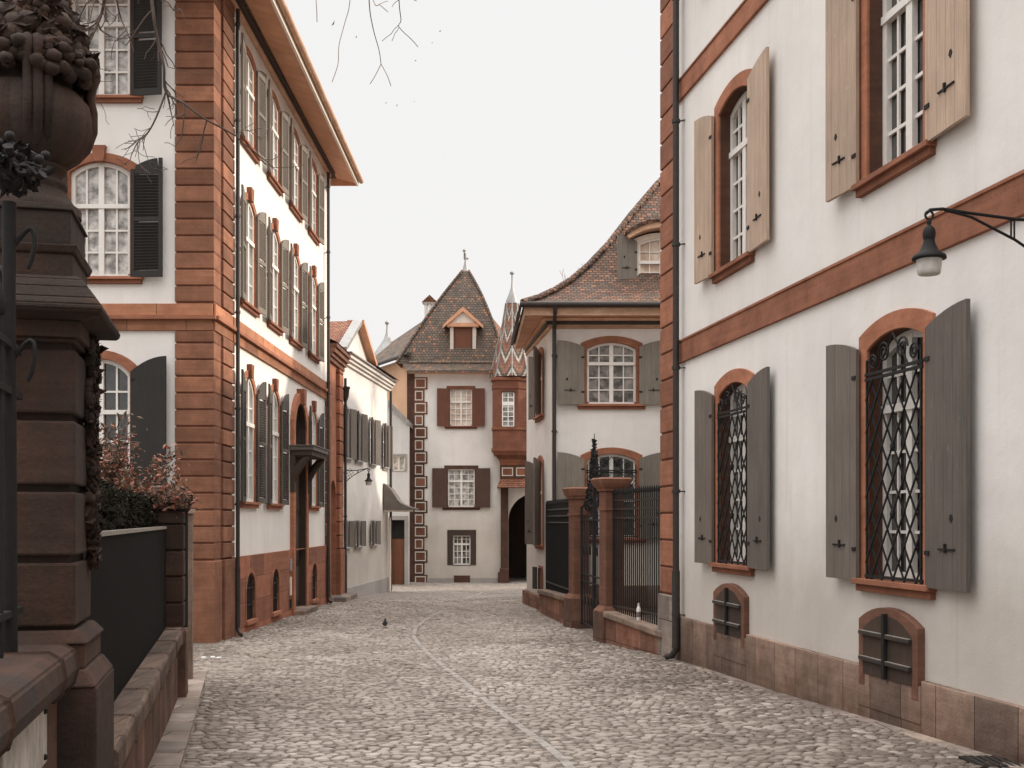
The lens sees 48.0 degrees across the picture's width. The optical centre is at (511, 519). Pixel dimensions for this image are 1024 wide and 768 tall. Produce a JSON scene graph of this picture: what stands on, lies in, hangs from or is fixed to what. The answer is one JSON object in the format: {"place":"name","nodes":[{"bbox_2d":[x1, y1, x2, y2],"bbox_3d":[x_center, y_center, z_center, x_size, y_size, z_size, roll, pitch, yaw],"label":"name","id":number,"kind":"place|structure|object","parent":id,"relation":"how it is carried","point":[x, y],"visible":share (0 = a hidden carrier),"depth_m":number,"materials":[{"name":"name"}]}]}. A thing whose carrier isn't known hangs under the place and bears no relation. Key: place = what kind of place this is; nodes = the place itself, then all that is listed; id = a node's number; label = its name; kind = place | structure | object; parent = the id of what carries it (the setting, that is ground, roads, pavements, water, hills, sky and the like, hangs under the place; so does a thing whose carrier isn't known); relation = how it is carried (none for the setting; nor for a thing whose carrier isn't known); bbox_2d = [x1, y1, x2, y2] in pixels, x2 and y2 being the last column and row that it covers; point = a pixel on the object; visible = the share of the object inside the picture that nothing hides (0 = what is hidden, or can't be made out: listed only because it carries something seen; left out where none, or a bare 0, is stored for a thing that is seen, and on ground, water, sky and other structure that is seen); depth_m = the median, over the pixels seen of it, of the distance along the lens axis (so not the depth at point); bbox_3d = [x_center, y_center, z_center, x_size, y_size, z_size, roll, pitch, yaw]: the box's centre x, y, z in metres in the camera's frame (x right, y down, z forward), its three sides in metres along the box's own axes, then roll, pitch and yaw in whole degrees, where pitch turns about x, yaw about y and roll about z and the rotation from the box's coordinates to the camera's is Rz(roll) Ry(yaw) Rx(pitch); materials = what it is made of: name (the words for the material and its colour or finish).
{"place":"outdoors","nodes":[
{"label":"outdoors","id":0,"kind":"place"},
{"bbox_2d":[73,0,439,182],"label":"bare tree","id":1,"kind":"object","parent":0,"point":[96,24],"visible":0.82,"depth_m":10.41,"materials":[{"name":"brown plant"}]},
{"bbox_2d":[285,0,661,366],"label":"sky","id":2,"kind":"structure","parent":0,"point":[530,132],"materials":[{"name":"white"}]},
{"bbox_2d":[181,577,997,767],"bbox_3d":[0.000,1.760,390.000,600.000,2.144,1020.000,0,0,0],"label":"street","id":3,"kind":"structure","parent":0,"point":[514,587],"depth_m":12.85,"materials":[{"name":"grey stone"}]},
{"bbox_2d":[0,642,79,767],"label":"garden wall","id":4,"kind":"structure","parent":3,"relation":"on","point":[36,679],"depth_m":4.53,"materials":[{"name":"stone"}]},
{"bbox_2d":[0,708,47,767],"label":"plaque","id":5,"kind":"object","parent":4,"relation":"attached to","point":[27,748],"visible":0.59,"depth_m":4.44,"materials":[{"name":"stone"}]},
{"bbox_2d":[0,131,54,658],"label":"iron fence","id":6,"kind":"object","parent":4,"relation":"on","point":[15,177],"visible":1,"depth_m":4.90,"materials":[{"name":"black metal"}]},
{"bbox_2d":[0,200,119,767],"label":"stone pillar","id":7,"kind":"structure","parent":3,"relation":"on","point":[65,322],"depth_m":5.41,"materials":[{"name":"brown stone"}]},
{"bbox_2d":[0,0,100,221],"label":"urn","id":8,"kind":"object","parent":7,"relation":"on","point":[50,77],"visible":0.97,"depth_m":5.46,"materials":[{"name":"stone"}]},
{"bbox_2d":[98,478,158,530],"bbox_3d":[-3.736,0.947,9.902,0.983,2.506,8.135,0,0,-13],"label":"hedge","id":9,"kind":"object","parent":3,"relation":"on","point":[124,509],"visible":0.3,"depth_m":9.52,"materials":[{"name":"green plant"}]},
{"bbox_2d":[114,627,183,767],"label":"garden wall","id":10,"kind":"structure","parent":3,"relation":"on","point":[145,701],"depth_m":8.92,"materials":[{"name":"stone"}]},
{"bbox_2d":[84,526,166,701],"bbox_3d":[-3.128,0.660,9.567,0.055,1.180,7.170,0,0,-13],"label":"sheet fence","id":11,"kind":"object","parent":10,"relation":"on","point":[128,596],"visible":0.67,"depth_m":8.83,"materials":[{"name":"metal"}]},
{"bbox_2d":[98,408,203,521],"bbox_3d":[-4.469,0.383,12.286,1.958,3.039,1.867,0,0,29],"label":"shrub","id":12,"kind":"object","parent":3,"relation":"on","point":[113,468],"visible":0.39,"depth_m":12.30,"materials":[{"name":"brown plant"}]},
{"bbox_2d":[147,486,193,697],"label":"pillar","id":13,"kind":"structure","parent":3,"relation":"on","point":[175,573],"depth_m":13.18,"materials":[{"name":"stone"}]},
{"bbox_2d":[148,671,207,767],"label":"kerb","id":14,"kind":"structure","parent":3,"relation":"on","point":[171,748],"depth_m":10.94,"materials":[{"name":"stone"}]},
{"bbox_2d":[184,494,191,626],"bbox_3d":[-3.919,0.890,13.750,0.200,2.420,0.190,0,0,0],"label":"iron post","id":15,"kind":"object","parent":3,"relation":"on","point":[186,567],"visible":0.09,"depth_m":13.72,"materials":[{"name":"brown metal"}]},
{"bbox_2d":[188,504,195,678],"bbox_3d":[-4.310,1.095,15.196,0.240,2.810,0.280,0,0,-13],"label":"gate post","id":16,"kind":"object","parent":3,"relation":"on","point":[191,512],"visible":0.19,"depth_m":15.10,"materials":[{"name":"brown stone"}]},
{"bbox_2d":[201,656,221,658],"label":"paper scraps","id":17,"kind":"object","parent":3,"relation":"on","point":[212,657],"visible":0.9,"depth_m":18.24,"materials":[{"name":"white paper"}]},
{"bbox_2d":[62,0,363,642],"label":"mansion","id":18,"kind":"structure","parent":3,"relation":"on","point":[208,282],"depth_m":21.96,"materials":[{"name":"paint"}]},
{"bbox_2d":[62,145,162,283],"bbox_3d":[-7.661,-5.670,21.376,2.393,2.560,0.338,0,0,0],"label":"window","id":19,"kind":"structure","parent":18,"relation":"in","point":[112,198],"depth_m":21.45,"materials":[{"name":"glass"}]},
{"bbox_2d":[68,0,161,103],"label":"window","id":20,"kind":"structure","parent":18,"relation":"in","point":[133,77],"depth_m":21.44,"materials":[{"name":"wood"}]},
{"bbox_2d":[97,350,165,493],"bbox_3d":[-7.429,-1.715,21.402,2.096,2.890,0.314,0,0,2],"label":"window","id":21,"kind":"structure","parent":18,"relation":"in","point":[140,390],"depth_m":21.28,"materials":[{"name":"wood"}]},
{"bbox_2d":[245,568,258,625],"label":"cellar window","id":22,"kind":"structure","parent":18,"relation":"in","point":[249,619],"depth_m":24.17,"materials":[{"name":"stone"}]},
{"bbox_2d":[240,33,266,164],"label":"window","id":23,"kind":"structure","parent":18,"relation":"in","point":[253,82],"depth_m":24.59,"materials":[{"name":"wood"}]},
{"bbox_2d":[240,184,266,317],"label":"window","id":24,"kind":"structure","parent":18,"relation":"in","point":[253,299],"depth_m":24.59,"materials":[{"name":"wood"}]},
{"bbox_2d":[240,364,266,507],"bbox_3d":[-5.508,-1.755,24.150,0.240,3.010,2.214,0,0,0],"label":"window","id":25,"kind":"structure","parent":18,"relation":"in","point":[253,410],"depth_m":24.59,"materials":[{"name":"wood"}]},
{"bbox_2d":[271,565,281,616],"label":"cellar window","id":26,"kind":"structure","parent":18,"relation":"in","point":[275,612],"depth_m":26.60,"materials":[{"name":"stone"}]},
{"bbox_2d":[266,79,288,195],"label":"window","id":27,"kind":"structure","parent":18,"relation":"in","point":[277,120],"depth_m":27.04,"materials":[{"name":"wood"}]},
{"bbox_2d":[266,217,288,335],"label":"window","id":28,"kind":"structure","parent":18,"relation":"in","point":[277,320],"depth_m":27.04,"materials":[{"name":"wood"}]},
{"bbox_2d":[266,378,288,508],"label":"window","id":29,"kind":"structure","parent":18,"relation":"in","point":[277,419],"depth_m":27.04,"materials":[{"name":"wood"}]},
{"bbox_2d":[289,118,307,222],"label":"window","id":30,"kind":"structure","parent":18,"relation":"in","point":[298,154],"depth_m":29.49,"materials":[{"name":"wood"}]},
{"bbox_2d":[289,243,307,350],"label":"window","id":31,"kind":"structure","parent":18,"relation":"in","point":[298,274],"depth_m":29.49,"materials":[{"name":"wood"}]},
{"bbox_2d":[290,389,317,615],"bbox_3d":[-5.517,-0.075,29.500,0.766,6.550,2.001,0,0,0],"label":"door","id":32,"kind":"structure","parent":18,"relation":"in","point":[299,422],"depth_m":30.07,"materials":[{"name":"wood"}]},
{"bbox_2d":[311,560,318,602],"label":"cellar window","id":33,"kind":"structure","parent":18,"relation":"in","point":[313,600],"depth_m":31.71,"materials":[{"name":"stone"}]},
{"bbox_2d":[308,151,323,245],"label":"window","id":34,"kind":"structure","parent":18,"relation":"in","point":[315,180],"depth_m":31.99,"materials":[{"name":"wood"}]},
{"bbox_2d":[308,265,323,363],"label":"window","id":35,"kind":"structure","parent":18,"relation":"in","point":[315,296],"depth_m":31.99,"materials":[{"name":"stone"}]},
{"bbox_2d":[308,401,323,510],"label":"window","id":36,"kind":"structure","parent":18,"relation":"in","point":[316,434],"depth_m":32.04,"materials":[{"name":"wood"}]},
{"bbox_2d":[330,339,356,601],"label":"side wing","id":37,"kind":"structure","parent":3,"relation":"on","point":[340,357],"depth_m":35.65,"materials":[{"name":"brown stone"}]},
{"bbox_2d":[330,320,418,596],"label":"gabled house","id":38,"kind":"structure","parent":3,"relation":"on","point":[370,383],"depth_m":40.44,"materials":[{"name":"paint"}]},
{"bbox_2d":[342,520,354,550],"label":"window","id":39,"kind":"structure","parent":38,"relation":"in","point":[351,523],"depth_m":37.57,"materials":[{"name":"paint"}]},
{"bbox_2d":[343,405,356,462],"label":"window","id":40,"kind":"structure","parent":38,"relation":"in","point":[351,413],"depth_m":37.75,"materials":[{"name":"paint"}]},
{"bbox_2d":[347,468,372,484],"bbox_3d":[-4.940,-1.359,36.887,0.952,0.646,0.269,0,0,0],"label":"street lamp","id":41,"kind":"object","parent":38,"relation":"attached to","point":[368,480],"visible":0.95,"depth_m":36.87,"materials":[{"name":"metal"}]},
{"bbox_2d":[354,520,365,549],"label":"window","id":42,"kind":"structure","parent":38,"relation":"in","point":[360,526],"depth_m":39.36,"materials":[{"name":"paint"}]},
{"bbox_2d":[355,410,367,464],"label":"window","id":43,"kind":"structure","parent":38,"relation":"in","point":[362,419],"depth_m":39.53,"materials":[{"name":"paint"}]},
{"bbox_2d":[369,417,380,467],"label":"window","id":44,"kind":"structure","parent":38,"relation":"in","point":[374,425],"depth_m":41.87,"materials":[{"name":"paint"}]},
{"bbox_2d":[370,520,380,547],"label":"window","id":45,"kind":"structure","parent":38,"relation":"in","point":[378,523],"depth_m":42.01,"materials":[{"name":"paint"}]},
{"bbox_2d":[382,423,392,470],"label":"window","id":46,"kind":"structure","parent":38,"relation":"in","point":[385,468],"depth_m":44.35,"materials":[{"name":"paint"}]},
{"bbox_2d":[374,321,420,417],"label":"peach house","id":47,"kind":"structure","parent":3,"relation":"on","point":[387,350],"depth_m":54.98,"materials":[{"name":"paint"}]},
{"bbox_2d":[388,400,412,584],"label":"annexe","id":48,"kind":"structure","parent":3,"relation":"on","point":[402,424],"depth_m":50.00,"materials":[{"name":"paint"}]},
{"bbox_2d":[392,454,406,470],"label":"window","id":49,"kind":"structure","parent":48,"relation":"in","point":[399,460],"depth_m":50.04,"materials":[{"name":"paint"}]},
{"bbox_2d":[392,516,407,584],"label":"door","id":50,"kind":"structure","parent":48,"relation":"in","point":[399,523],"depth_m":50.20,"materials":[{"name":"paint"}]},
{"bbox_2d":[395,249,526,582],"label":"tower house","id":51,"kind":"structure","parent":3,"relation":"on","point":[464,363],"depth_m":52.00,"materials":[{"name":"white paint"}]},
{"bbox_2d":[437,386,484,428],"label":"window","id":52,"kind":"structure","parent":51,"relation":"in","point":[458,407],"depth_m":51.93,"materials":[{"name":"white paint"}]},
{"bbox_2d":[432,465,489,509],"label":"window","id":53,"kind":"structure","parent":51,"relation":"in","point":[454,487],"depth_m":51.93,"materials":[{"name":"white paint"}]},
{"bbox_2d":[447,530,475,564],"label":"window","id":54,"kind":"structure","parent":51,"relation":"in","point":[461,544],"depth_m":52.12,"materials":[{"name":"white wood"}]},
{"bbox_2d":[412,592,575,767],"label":"drainage channel","id":55,"kind":"object","parent":3,"relation":"on","point":[557,755],"visible":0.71,"depth_m":12.26,"materials":[{"name":"stone"}]},
{"bbox_2d":[537,589,565,622],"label":"garden wall","id":56,"kind":"structure","parent":3,"relation":"on","point":[550,603],"depth_m":27.56,"materials":[{"name":"brown stone"}]},
{"bbox_2d":[546,498,568,593],"bbox_3d":[1.150,0.640,27.548,0.078,2.279,4.379,0,0,-7],"label":"iron fence","id":57,"kind":"object","parent":56,"relation":"on","point":[557,547],"visible":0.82,"depth_m":27.79,"materials":[{"name":"metal"}]},
{"bbox_2d":[562,487,592,628],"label":"gate pillar","id":58,"kind":"structure","parent":3,"relation":"on","point":[576,496],"depth_m":24.90,"materials":[{"name":"stone"}]},
{"bbox_2d":[510,177,661,614],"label":"corner house","id":59,"kind":"structure","parent":3,"relation":"on","point":[586,335],"depth_m":29.00,"materials":[{"name":"paint"}]},
{"bbox_2d":[525,455,543,549],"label":"window","id":60,"kind":"structure","parent":59,"relation":"in","point":[534,472],"depth_m":30.41,"materials":[{"name":"wood"}]},
{"bbox_2d":[528,346,543,422],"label":"window","id":61,"kind":"structure","parent":59,"relation":"in","point":[535,363],"depth_m":30.38,"materials":[{"name":"wood"}]},
{"bbox_2d":[532,565,542,588],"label":"window","id":62,"kind":"structure","parent":59,"relation":"in","point":[540,568],"depth_m":31.09,"materials":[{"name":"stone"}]},
{"bbox_2d":[557,336,661,408],"bbox_3d":[2.509,-3.715,28.993,2.734,1.850,0.324,0,0,0],"label":"window","id":63,"kind":"structure","parent":59,"relation":"in","point":[604,372],"depth_m":28.97,"materials":[{"name":"wood"}]},
{"bbox_2d":[557,447,661,542],"bbox_3d":[2.509,-0.625,28.993,2.734,2.410,0.324,0,0,0],"label":"window","id":64,"kind":"structure","parent":59,"relation":"in","point":[572,470],"depth_m":28.89,"materials":[{"name":"wood"}]},
{"bbox_2d":[617,233,661,279],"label":"dormer window","id":65,"kind":"structure","parent":59,"relation":"in","point":[641,254],"depth_m":29.72,"materials":[{"name":"beige paint"}]},
{"bbox_2d":[580,434,602,628],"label":"garden gate","id":66,"kind":"structure","parent":3,"relation":"on","point":[591,502],"depth_m":23.66,"materials":[{"name":"metal"}]},
{"bbox_2d":[590,477,632,642],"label":"gate pillar","id":67,"kind":"structure","parent":3,"relation":"on","point":[605,486],"depth_m":21.36,"materials":[{"name":"stone"}]},
{"bbox_2d":[603,611,661,654],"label":"garden wall","id":68,"kind":"structure","parent":3,"relation":"on","point":[627,631],"depth_m":19.98,"materials":[{"name":"brown stone"}]},
{"bbox_2d":[612,484,661,624],"bbox_3d":[2.258,0.599,20.035,0.062,2.399,2.833,0,0,-15],"label":"iron fence","id":69,"kind":"object","parent":68,"relation":"on","point":[647,490],"visible":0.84,"depth_m":20.30,"materials":[{"name":"black metal"}]},
{"bbox_2d":[636,603,640,619],"bbox_3d":[2.200,1.595,19.982,0.081,0.300,0.079,0,0,0],"label":"bottle","id":70,"kind":"object","parent":68,"relation":"on","point":[638,613],"visible":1,"depth_m":19.95,"materials":[{"name":"beige paint"}]},
{"bbox_2d":[658,0,1023,764],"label":"mansion","id":71,"kind":"structure","parent":3,"relation":"on","point":[842,454],"depth_m":12.10,"materials":[{"name":"paint"}]},
{"bbox_2d":[694,47,768,283],"bbox_3d":[3.063,-4.660,15.524,0.375,2.640,2.718,0,0,-10],"label":"window","id":72,"kind":"structure","parent":71,"relation":"in","point":[731,146],"depth_m":16.03,"materials":[{"name":"wood"}]},
{"bbox_2d":[694,367,769,576],"bbox_3d":[3.066,-0.655,15.525,0.370,2.770,2.718,0,0,-10],"label":"window","id":73,"kind":"structure","parent":71,"relation":"in","point":[732,424],"depth_m":15.74,"materials":[{"name":"wood"}]},
{"bbox_2d":[825,0,969,201],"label":"window","id":74,"kind":"structure","parent":71,"relation":"in","point":[897,72],"depth_m":11.72,"materials":[{"name":"wood"}]},
{"bbox_2d":[826,299,969,599],"bbox_3d":[3.803,-0.655,11.177,0.370,2.770,2.718,0,0,-10],"label":"window","id":75,"kind":"structure","parent":71,"relation":"in","point":[898,403],"depth_m":11.22,"materials":[{"name":"wood"}]},
{"bbox_2d":[912,207,1023,276],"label":"street lamp","id":76,"kind":"object","parent":71,"relation":"attached to","point":[929,257],"visible":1,"depth_m":7.84,"materials":[{"name":"metal"}]},
{"bbox_2d":[669,660,1023,767],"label":"kerb","id":77,"kind":"structure","parent":3,"relation":"on","point":[938,742],"depth_m":11.33,"materials":[{"name":"stone"}]},
{"bbox_2d":[958,755,1020,767],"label":"drain grate","id":78,"kind":"object","parent":3,"relation":"on","point":[986,761],"visible":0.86,"depth_m":9.26,"materials":[{"name":"metal"}]}
]}

